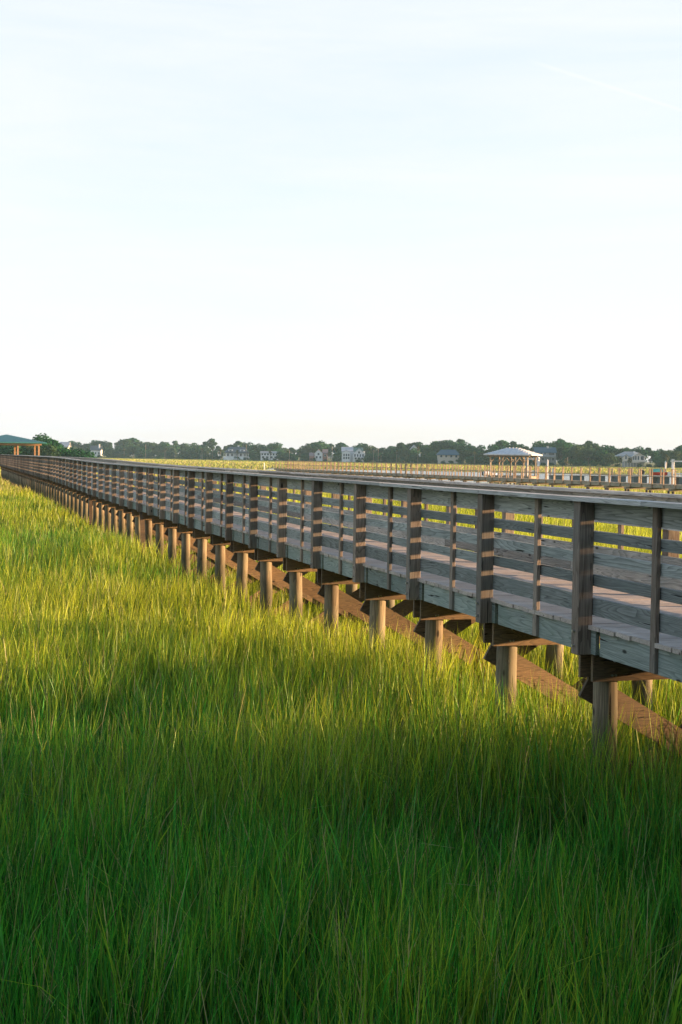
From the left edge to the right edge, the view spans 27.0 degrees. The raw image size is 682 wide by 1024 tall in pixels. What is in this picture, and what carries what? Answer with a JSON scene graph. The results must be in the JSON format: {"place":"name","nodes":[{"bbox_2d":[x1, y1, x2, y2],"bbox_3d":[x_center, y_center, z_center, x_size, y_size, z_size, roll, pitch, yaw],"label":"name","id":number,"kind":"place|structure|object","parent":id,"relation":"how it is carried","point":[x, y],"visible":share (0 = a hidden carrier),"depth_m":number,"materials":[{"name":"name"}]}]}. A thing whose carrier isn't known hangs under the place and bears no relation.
{"place":"outdoors","nodes":[
{"label":"outdoors","id":0,"kind":"place"},
{"bbox_2d":[0,752,681,1023],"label":"marsh grass","id":1,"kind":"structure","parent":0,"point":[433,933],"depth_m":8.54,"materials":[{"name":"green plant"}]},
{"bbox_2d":[0,587,681,890],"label":"marsh grass","id":2,"kind":"structure","parent":0,"point":[313,668],"depth_m":14.10,"materials":[{"name":"green plant"}]},
{"bbox_2d":[0,521,681,642],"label":"marsh grass","id":3,"kind":"structure","parent":0,"point":[112,565],"depth_m":31.82,"materials":[{"name":"green plant"}]},
{"bbox_2d":[0,485,681,543],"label":"marsh grass","id":4,"kind":"structure","parent":0,"point":[26,507],"depth_m":67.70,"materials":[{"name":"green plant"}]},
{"bbox_2d":[0,455,681,1023],"bbox_3d":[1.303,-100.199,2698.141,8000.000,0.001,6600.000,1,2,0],"label":"ground","id":5,"kind":"structure","parent":0,"point":[342,711],"depth_m":15.39,"materials":[{"name":"green plant"}]},
{"bbox_2d":[0,446,30,454],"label":"shrub","id":6,"kind":"object","parent":5,"relation":"on","point":[22,451],"visible":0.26,"depth_m":358.12,"materials":[{"name":"green plant"}]},
{"bbox_2d":[0,434,46,455],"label":"shelter","id":7,"kind":"object","parent":5,"relation":"on","point":[15,441],"visible":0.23,"depth_m":183.44,"materials":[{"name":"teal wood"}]},
{"bbox_2d":[20,440,42,454],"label":"olive green tree","id":8,"kind":"object","parent":5,"relation":"on","point":[31,448],"visible":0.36,"depth_m":367.02,"materials":[{"name":"green plant"}]},
{"bbox_2d":[27,433,56,453],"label":"oak tree","id":9,"kind":"object","parent":5,"relation":"on","point":[39,436],"visible":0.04,"depth_m":397.20,"materials":[{"name":"green plant"}]},
{"bbox_2d":[36,444,61,456],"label":"olive green tree","id":10,"kind":"object","parent":5,"relation":"on","point":[49,449],"visible":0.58,"depth_m":338.50,"materials":[{"name":"green plant"}]},
{"bbox_2d":[38,437,65,453],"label":"oak tree","id":11,"kind":"object","parent":5,"relation":"on","point":[53,442],"visible":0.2,"depth_m":379.85,"materials":[{"name":"green plant"}]},
{"bbox_2d":[40,442,70,455],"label":"oak tree","id":12,"kind":"object","parent":5,"relation":"on","point":[57,447],"visible":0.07,"depth_m":359.38,"materials":[{"name":"green plant"}]},
{"bbox_2d":[57,448,84,456],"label":"shrub","id":13,"kind":"object","parent":5,"relation":"on","point":[64,454],"visible":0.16,"depth_m":349.07,"materials":[{"name":"green plant"}]},
{"bbox_2d":[70,451,94,457],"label":"shrub","id":14,"kind":"object","parent":5,"relation":"on","point":[86,455],"visible":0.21,"depth_m":344.07,"materials":[{"name":"green plant"}]},
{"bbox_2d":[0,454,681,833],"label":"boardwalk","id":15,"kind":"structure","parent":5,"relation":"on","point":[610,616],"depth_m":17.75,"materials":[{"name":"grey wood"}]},
{"bbox_2d":[0,599,681,1023],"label":"dead stalks","id":16,"kind":"object","parent":5,"relation":"on","point":[340,839],"visible":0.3,"depth_m":9.70,"materials":[{"name":"plant"}]},
{"bbox_2d":[0,467,681,493],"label":"marsh grass","id":17,"kind":"structure","parent":5,"relation":"on","point":[3,483],"depth_m":154.33,"materials":[{"name":"green plant"}]},
{"bbox_2d":[273,460,681,493],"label":"dock","id":18,"kind":"object","parent":5,"relation":"on","point":[649,486],"visible":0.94,"depth_m":125.35,"materials":[{"name":"wood"}]},
{"bbox_2d":[483,447,541,485],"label":"gazebo","id":19,"kind":"object","parent":5,"relation":"on","point":[511,452],"visible":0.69,"depth_m":148.78,"materials":[{"name":"brown wood"}]},
{"bbox_2d":[493,468,533,484],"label":"floating dock","id":20,"kind":"object","parent":5,"relation":"on","point":[511,475],"visible":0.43,"depth_m":173.98,"materials":[{"name":"brown wood"}]},
{"bbox_2d":[549,468,625,486],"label":"floating dock","id":21,"kind":"object","parent":5,"relation":"on","point":[595,478],"visible":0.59,"depth_m":176.96,"materials":[{"name":"brown wood"}]},
{"bbox_2d":[631,468,681,489],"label":"floating dock","id":22,"kind":"object","parent":5,"relation":"on","point":[634,479],"visible":0.33,"depth_m":163.97,"materials":[{"name":"grey wood"}]},
{"bbox_2d":[671,459,681,483],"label":"boat lift","id":23,"kind":"object","parent":5,"relation":"on","point":[672,464],"visible":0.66,"depth_m":170.72,"materials":[{"name":"white paint"}]},
{"bbox_2d":[0,0,681,461],"label":"sky","id":24,"kind":"structure","parent":0,"point":[294,224],"materials":[{"name":"white"}]},
{"bbox_2d":[97,455,681,468],"bbox_3d":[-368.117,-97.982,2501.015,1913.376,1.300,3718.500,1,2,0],"label":"shore land","id":25,"kind":"structure","parent":0,"point":[598,465],"depth_m":873.40,"materials":[{"name":"green plant"}]},
{"bbox_2d":[74,442,88,449],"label":"oak tree","id":26,"kind":"object","parent":25,"relation":"on","point":[84,446],"visible":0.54,"depth_m":1277.20,"materials":[{"name":"green plant"}]},
{"bbox_2d":[90,444,102,456],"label":"house","id":27,"kind":"structure","parent":25,"relation":"on","point":[97,450],"depth_m":1204.41,"materials":[{"name":"white"}]},
{"bbox_2d":[88,440,107,451],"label":"oak tree","id":28,"kind":"object","parent":25,"relation":"on","point":[97,442],"visible":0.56,"depth_m":1262.70,"materials":[{"name":"green plant"}]},
{"bbox_2d":[102,449,112,457],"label":"shrub","id":29,"kind":"object","parent":25,"relation":"on","point":[107,453],"visible":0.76,"depth_m":1189.85,"materials":[{"name":"green plant"}]},
{"bbox_2d":[109,452,120,457],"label":"shrub","id":30,"kind":"object","parent":25,"relation":"on","point":[116,455],"visible":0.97,"depth_m":1177.27,"materials":[{"name":"green plant"}]},
{"bbox_2d":[115,445,127,454],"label":"oak tree","id":31,"kind":"object","parent":25,"relation":"on","point":[119,449],"visible":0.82,"depth_m":1174.52,"materials":[{"name":"green plant"}]},
{"bbox_2d":[120,452,132,457],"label":"shrub","id":32,"kind":"object","parent":25,"relation":"on","point":[123,455],"visible":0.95,"depth_m":1169.53,"materials":[{"name":"green plant"}]},
{"bbox_2d":[123,439,132,456],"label":"pine tree","id":33,"kind":"object","parent":25,"relation":"on","point":[127,443],"visible":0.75,"depth_m":1230.46,"materials":[{"name":"green plant"}]},
{"bbox_2d":[128,444,137,457],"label":"oak tree","id":34,"kind":"object","parent":25,"relation":"on","point":[131,451],"visible":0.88,"depth_m":1170.76,"materials":[{"name":"green plant"}]},
{"bbox_2d":[134,446,147,457],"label":"shrub","id":35,"kind":"object","parent":25,"relation":"on","point":[141,450],"visible":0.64,"depth_m":1159.82,"materials":[{"name":"green plant"}]},
{"bbox_2d":[143,452,154,457],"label":"shrub","id":36,"kind":"object","parent":25,"relation":"on","point":[149,455],"visible":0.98,"depth_m":1141.70,"materials":[{"name":"green plant"}]},
{"bbox_2d":[147,442,161,450],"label":"olive green tree","id":37,"kind":"object","parent":25,"relation":"on","point":[153,446],"visible":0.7,"depth_m":1187.45,"materials":[{"name":"green plant"}]},
{"bbox_2d":[163,451,175,457],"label":"shrub","id":38,"kind":"object","parent":25,"relation":"on","point":[169,455],"visible":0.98,"depth_m":1120.50,"materials":[{"name":"green plant"}]},
{"bbox_2d":[164,446,176,455],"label":"olive green tree","id":39,"kind":"object","parent":25,"relation":"on","point":[172,449],"visible":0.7,"depth_m":1139.92,"materials":[{"name":"green plant"}]},
{"bbox_2d":[161,442,180,451],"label":"oak tree","id":40,"kind":"object","parent":25,"relation":"on","point":[165,444],"visible":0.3,"depth_m":1170.86,"materials":[{"name":"green plant"}]},
{"bbox_2d":[180,452,192,458],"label":"shrub","id":41,"kind":"object","parent":25,"relation":"on","point":[183,456],"visible":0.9,"depth_m":1098.91,"materials":[{"name":"green plant"}]},
{"bbox_2d":[186,447,205,458],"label":"shrub","id":42,"kind":"object","parent":25,"relation":"on","point":[193,451],"visible":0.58,"depth_m":1099.77,"materials":[{"name":"green plant"}]},
{"bbox_2d":[191,443,206,452],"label":"oak tree","id":43,"kind":"object","parent":25,"relation":"on","point":[198,446],"visible":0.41,"depth_m":1149.21,"materials":[{"name":"green plant"}]},
{"bbox_2d":[207,438,217,449],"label":"pine tree","id":44,"kind":"object","parent":25,"relation":"on","point":[212,443],"visible":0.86,"depth_m":1152.53,"materials":[{"name":"green plant"}]},
{"bbox_2d":[208,453,221,458],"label":"shrub","id":45,"kind":"object","parent":25,"relation":"on","point":[216,456],"visible":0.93,"depth_m":1073.12,"materials":[{"name":"green plant"}]},
{"bbox_2d":[223,445,248,459],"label":"house","id":46,"kind":"structure","parent":25,"relation":"on","point":[230,452],"depth_m":1053.62,"materials":[{"name":"white"}]},
{"bbox_2d":[242,442,254,451],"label":"oak tree","id":47,"kind":"object","parent":25,"relation":"on","point":[247,447],"visible":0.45,"depth_m":1113.87,"materials":[{"name":"green plant"}]},
{"bbox_2d":[250,453,260,459],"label":"shrub","id":48,"kind":"object","parent":25,"relation":"on","point":[255,457],"visible":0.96,"depth_m":1022.14,"materials":[{"name":"green plant"}]},
{"bbox_2d":[257,443,274,454],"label":"oak tree","id":49,"kind":"object","parent":25,"relation":"on","point":[265,447],"visible":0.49,"depth_m":1063.99,"materials":[{"name":"green plant"}]},
{"bbox_2d":[260,451,277,460],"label":"house","id":50,"kind":"structure","parent":25,"relation":"on","point":[266,454],"depth_m":1015.73,"materials":[{"name":"white"}]},
{"bbox_2d":[257,442,285,452],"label":"oak tree","id":51,"kind":"object","parent":25,"relation":"on","point":[276,446],"visible":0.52,"depth_m":1062.28,"materials":[{"name":"green plant"}]},
{"bbox_2d":[277,452,288,459],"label":"shrub","id":52,"kind":"object","parent":25,"relation":"on","point":[283,457],"visible":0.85,"depth_m":992.63,"materials":[{"name":"green plant"}]},
{"bbox_2d":[286,453,298,460],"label":"shrub","id":53,"kind":"object","parent":25,"relation":"on","point":[293,457],"visible":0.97,"depth_m":986.68,"materials":[{"name":"green plant"}]},
{"bbox_2d":[299,454,308,460],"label":"shrub","id":54,"kind":"object","parent":25,"relation":"on","point":[304,458],"visible":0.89,"depth_m":973.55,"materials":[{"name":"green plant"}]},
{"bbox_2d":[301,443,315,453],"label":"olive green tree","id":55,"kind":"object","parent":25,"relation":"on","point":[307,447],"visible":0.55,"depth_m":1030.28,"materials":[{"name":"green plant"}]},
{"bbox_2d":[309,449,327,460],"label":"house","id":56,"kind":"structure","parent":25,"relation":"on","point":[318,455],"depth_m":963.83,"materials":[{"name":"white"}]},
{"bbox_2d":[310,440,330,456],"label":"oak tree","id":57,"kind":"object","parent":25,"relation":"on","point":[319,446],"visible":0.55,"depth_m":995.34,"materials":[{"name":"green plant"}]},
{"bbox_2d":[328,450,341,460],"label":"shrub","id":58,"kind":"object","parent":25,"relation":"on","point":[337,454],"visible":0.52,"depth_m":956.33,"materials":[{"name":"green plant"}]},
{"bbox_2d":[332,442,345,453],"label":"oak tree","id":59,"kind":"object","parent":25,"relation":"on","point":[340,444],"visible":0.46,"depth_m":1004.05,"materials":[{"name":"green plant"}]},
{"bbox_2d":[341,447,365,461],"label":"house","id":60,"kind":"structure","parent":25,"relation":"on","point":[351,454],"depth_m":921.02,"materials":[{"name":"white"}]},
{"bbox_2d":[363,454,374,462],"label":"shrub","id":61,"kind":"object","parent":25,"relation":"on","point":[368,458],"visible":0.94,"depth_m":901.45,"materials":[{"name":"green plant"}]},
{"bbox_2d":[361,445,377,455],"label":"olive green tree","id":62,"kind":"object","parent":25,"relation":"on","point":[370,448],"visible":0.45,"depth_m":973.75,"materials":[{"name":"green plant"}]},
{"bbox_2d":[376,454,387,461],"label":"shrub","id":63,"kind":"object","parent":25,"relation":"on","point":[384,458],"visible":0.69,"depth_m":888.94,"materials":[{"name":"green plant"}]},
{"bbox_2d":[379,446,394,453],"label":"oak tree","id":64,"kind":"object","parent":25,"relation":"on","point":[388,449],"visible":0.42,"depth_m":961.91,"materials":[{"name":"green plant"}]},
{"bbox_2d":[386,454,398,462],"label":"shrub","id":65,"kind":"object","parent":25,"relation":"on","point":[391,460],"visible":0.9,"depth_m":881.71,"materials":[{"name":"green plant"}]},
{"bbox_2d":[385,449,400,461],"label":"shrub","id":66,"kind":"object","parent":25,"relation":"on","point":[393,453],"visible":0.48,"depth_m":886.47,"materials":[{"name":"green plant"}]},
{"bbox_2d":[396,442,405,449],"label":"pine tree","id":67,"kind":"object","parent":25,"relation":"on","point":[400,446],"visible":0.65,"depth_m":938.63,"materials":[{"name":"green plant"}]},
{"bbox_2d":[399,457,409,462],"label":"shrub","id":68,"kind":"object","parent":25,"relation":"on","point":[407,459],"visible":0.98,"depth_m":871.44,"materials":[{"name":"green plant"}]},
{"bbox_2d":[408,448,420,459],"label":"oak tree","id":69,"kind":"object","parent":25,"relation":"on","point":[412,452],"visible":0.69,"depth_m":875.75,"materials":[{"name":"green plant"}]},
{"bbox_2d":[410,454,419,462],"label":"shrub","id":70,"kind":"object","parent":25,"relation":"on","point":[413,458],"visible":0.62,"depth_m":860.73,"materials":[{"name":"green plant"}]},
{"bbox_2d":[408,442,423,454],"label":"oak tree","id":71,"kind":"object","parent":25,"relation":"on","point":[416,444],"visible":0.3,"depth_m":953.32,"materials":[{"name":"green plant"}]},
{"bbox_2d":[418,457,430,462],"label":"shrub","id":72,"kind":"object","parent":25,"relation":"on","point":[423,460],"visible":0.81,"depth_m":853.51,"materials":[{"name":"green plant"}]},
{"bbox_2d":[420,446,430,456],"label":"oak tree","id":73,"kind":"object","parent":25,"relation":"on","point":[425,451],"visible":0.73,"depth_m":936.58,"materials":[{"name":"green plant"}]},
{"bbox_2d":[422,451,436,462],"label":"shrub","id":74,"kind":"object","parent":25,"relation":"on","point":[429,455],"visible":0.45,"depth_m":871.26,"materials":[{"name":"green plant"}]},
{"bbox_2d":[431,440,452,451],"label":"oak tree","id":75,"kind":"object","parent":25,"relation":"on","point":[438,446],"visible":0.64,"depth_m":895.78,"materials":[{"name":"green plant"}]},
{"bbox_2d":[436,450,458,463],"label":"house","id":76,"kind":"structure","parent":25,"relation":"on","point":[446,456],"depth_m":841.40,"materials":[{"name":"beige"}]},
{"bbox_2d":[444,441,463,458],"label":"oak tree","id":77,"kind":"object","parent":25,"relation":"on","point":[451,445],"visible":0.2,"depth_m":890.84,"materials":[{"name":"green plant"}]},
{"bbox_2d":[452,442,475,455],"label":"oak tree","id":78,"kind":"object","parent":25,"relation":"on","point":[460,447],"visible":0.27,"depth_m":854.90,"materials":[{"name":"green plant"}]},
{"bbox_2d":[458,450,475,459],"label":"olive green tree","id":79,"kind":"object","parent":25,"relation":"on","point":[465,454],"visible":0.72,"depth_m":822.78,"materials":[{"name":"green plant"}]},
{"bbox_2d":[464,456,477,463],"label":"shrub","id":80,"kind":"object","parent":25,"relation":"on","point":[468,459],"visible":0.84,"depth_m":814.22,"materials":[{"name":"green plant"}]},
{"bbox_2d":[460,445,482,459],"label":"oak tree","id":81,"kind":"object","parent":25,"relation":"on","point":[473,449],"visible":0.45,"depth_m":830.93,"materials":[{"name":"green plant"}]},
{"bbox_2d":[476,456,489,463],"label":"shrub","id":82,"kind":"object","parent":25,"relation":"on","point":[480,460],"visible":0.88,"depth_m":802.65,"materials":[{"name":"green plant"}]},
{"bbox_2d":[487,444,506,451],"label":"oak tree","id":83,"kind":"object","parent":25,"relation":"on","point":[492,446],"visible":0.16,"depth_m":831.54,"materials":[{"name":"green plant"}]},
{"bbox_2d":[495,440,509,447],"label":"oak tree","id":84,"kind":"object","parent":25,"relation":"on","point":[501,443],"visible":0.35,"depth_m":863.77,"materials":[{"name":"green plant"}]},
{"bbox_2d":[508,441,518,447],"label":"pine tree","id":85,"kind":"object","parent":25,"relation":"on","point":[513,444],"visible":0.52,"depth_m":850.47,"materials":[{"name":"green plant"}]},
{"bbox_2d":[532,446,556,464],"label":"house","id":86,"kind":"structure","parent":25,"relation":"on","point":[548,453],"depth_m":771.46,"materials":[{"name":"blue"}]},
{"bbox_2d":[532,440,558,460],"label":"oak tree","id":87,"kind":"object","parent":25,"relation":"on","point":[539,443],"visible":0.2,"depth_m":811.95,"materials":[{"name":"green plant"}]},
{"bbox_2d":[543,441,568,458],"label":"oak tree","id":88,"kind":"object","parent":25,"relation":"on","point":[563,445],"visible":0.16,"depth_m":803.46,"materials":[{"name":"green plant"}]},
{"bbox_2d":[550,440,574,449],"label":"oak tree","id":89,"kind":"object","parent":25,"relation":"on","point":[558,441],"visible":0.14,"depth_m":819.55,"materials":[{"name":"green plant"}]},
{"bbox_2d":[556,446,570,459],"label":"olive green tree","id":90,"kind":"object","parent":25,"relation":"on","point":[559,452],"visible":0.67,"depth_m":776.39,"materials":[{"name":"green plant"}]},
{"bbox_2d":[568,458,580,465],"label":"shrub","id":91,"kind":"object","parent":25,"relation":"on","point":[575,462],"visible":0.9,"depth_m":746.60,"materials":[{"name":"green plant"}]},
{"bbox_2d":[566,445,589,461],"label":"olive green tree","id":92,"kind":"object","parent":25,"relation":"on","point":[575,451],"visible":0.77,"depth_m":754.92,"materials":[{"name":"green plant"}]},
{"bbox_2d":[570,443,592,454],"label":"olive green tree","id":93,"kind":"object","parent":25,"relation":"on","point":[583,446],"visible":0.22,"depth_m":788.90,"materials":[{"name":"green plant"}]},
{"bbox_2d":[591,449,607,461],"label":"oak tree","id":94,"kind":"object","parent":25,"relation":"on","point":[599,455],"visible":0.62,"depth_m":742.89,"materials":[{"name":"green plant"}]},
{"bbox_2d":[599,445,614,457],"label":"oak tree","id":95,"kind":"object","parent":25,"relation":"on","point":[608,449],"visible":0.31,"depth_m":768.90,"materials":[{"name":"green plant"}]},
{"bbox_2d":[601,453,619,465],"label":"olive green tree","id":96,"kind":"object","parent":25,"relation":"on","point":[607,457],"visible":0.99,"depth_m":727.81,"materials":[{"name":"green plant"}]},
{"bbox_2d":[614,447,628,465],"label":"olive green tree","id":97,"kind":"object","parent":25,"relation":"on","point":[617,452],"visible":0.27,"depth_m":778.97,"materials":[{"name":"green plant"}]},
{"bbox_2d":[631,446,648,461],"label":"oak tree","id":98,"kind":"object","parent":25,"relation":"on","point":[644,452],"visible":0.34,"depth_m":764.15,"materials":[{"name":"green plant"}]},
{"bbox_2d":[648,450,662,464],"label":"oak tree","id":99,"kind":"object","parent":25,"relation":"on","point":[654,453],"visible":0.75,"depth_m":774.03,"materials":[{"name":"green plant"}]},
{"bbox_2d":[660,449,672,459],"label":"olive green tree","id":100,"kind":"object","parent":25,"relation":"on","point":[664,453],"visible":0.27,"depth_m":779.89,"materials":[{"name":"green plant"}]},
{"bbox_2d":[659,459,675,467],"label":"shrub","id":101,"kind":"object","parent":25,"relation":"on","point":[669,462],"visible":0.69,"depth_m":692.30,"materials":[{"name":"green plant"}]},
{"bbox_2d":[667,451,681,463],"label":"olive green tree","id":102,"kind":"object","parent":25,"relation":"on","point":[675,455],"visible":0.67,"depth_m":712.95,"materials":[{"name":"green plant"}]},
{"bbox_2d":[102,457,681,474],"bbox_3d":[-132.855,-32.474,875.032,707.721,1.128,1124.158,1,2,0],"label":"marsh grass","id":103,"kind":"structure","parent":0,"point":[268,464],"depth_m":578.88,"materials":[{"name":"green plant"}]},
{"bbox_2d":[266,469,681,485],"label":"water","id":104,"kind":"structure","parent":0,"point":[542,476],"depth_m":325.28,"materials":[{"name":"grey liquid"}]},
{"bbox_2d":[615,451,646,466],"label":"house","id":105,"kind":"structure","parent":0,"point":[636,458],"depth_m":710.34,"materials":[{"name":"beige"}]},
{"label":"dock box","id":106,"kind":"object","parent":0,"visible":0},
{"bbox_2d":[653,468,666,475],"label":"boat","id":107,"kind":"object","parent":106,"relation":"on","point":[656,471],"visible":0.6,"depth_m":162.61,"materials":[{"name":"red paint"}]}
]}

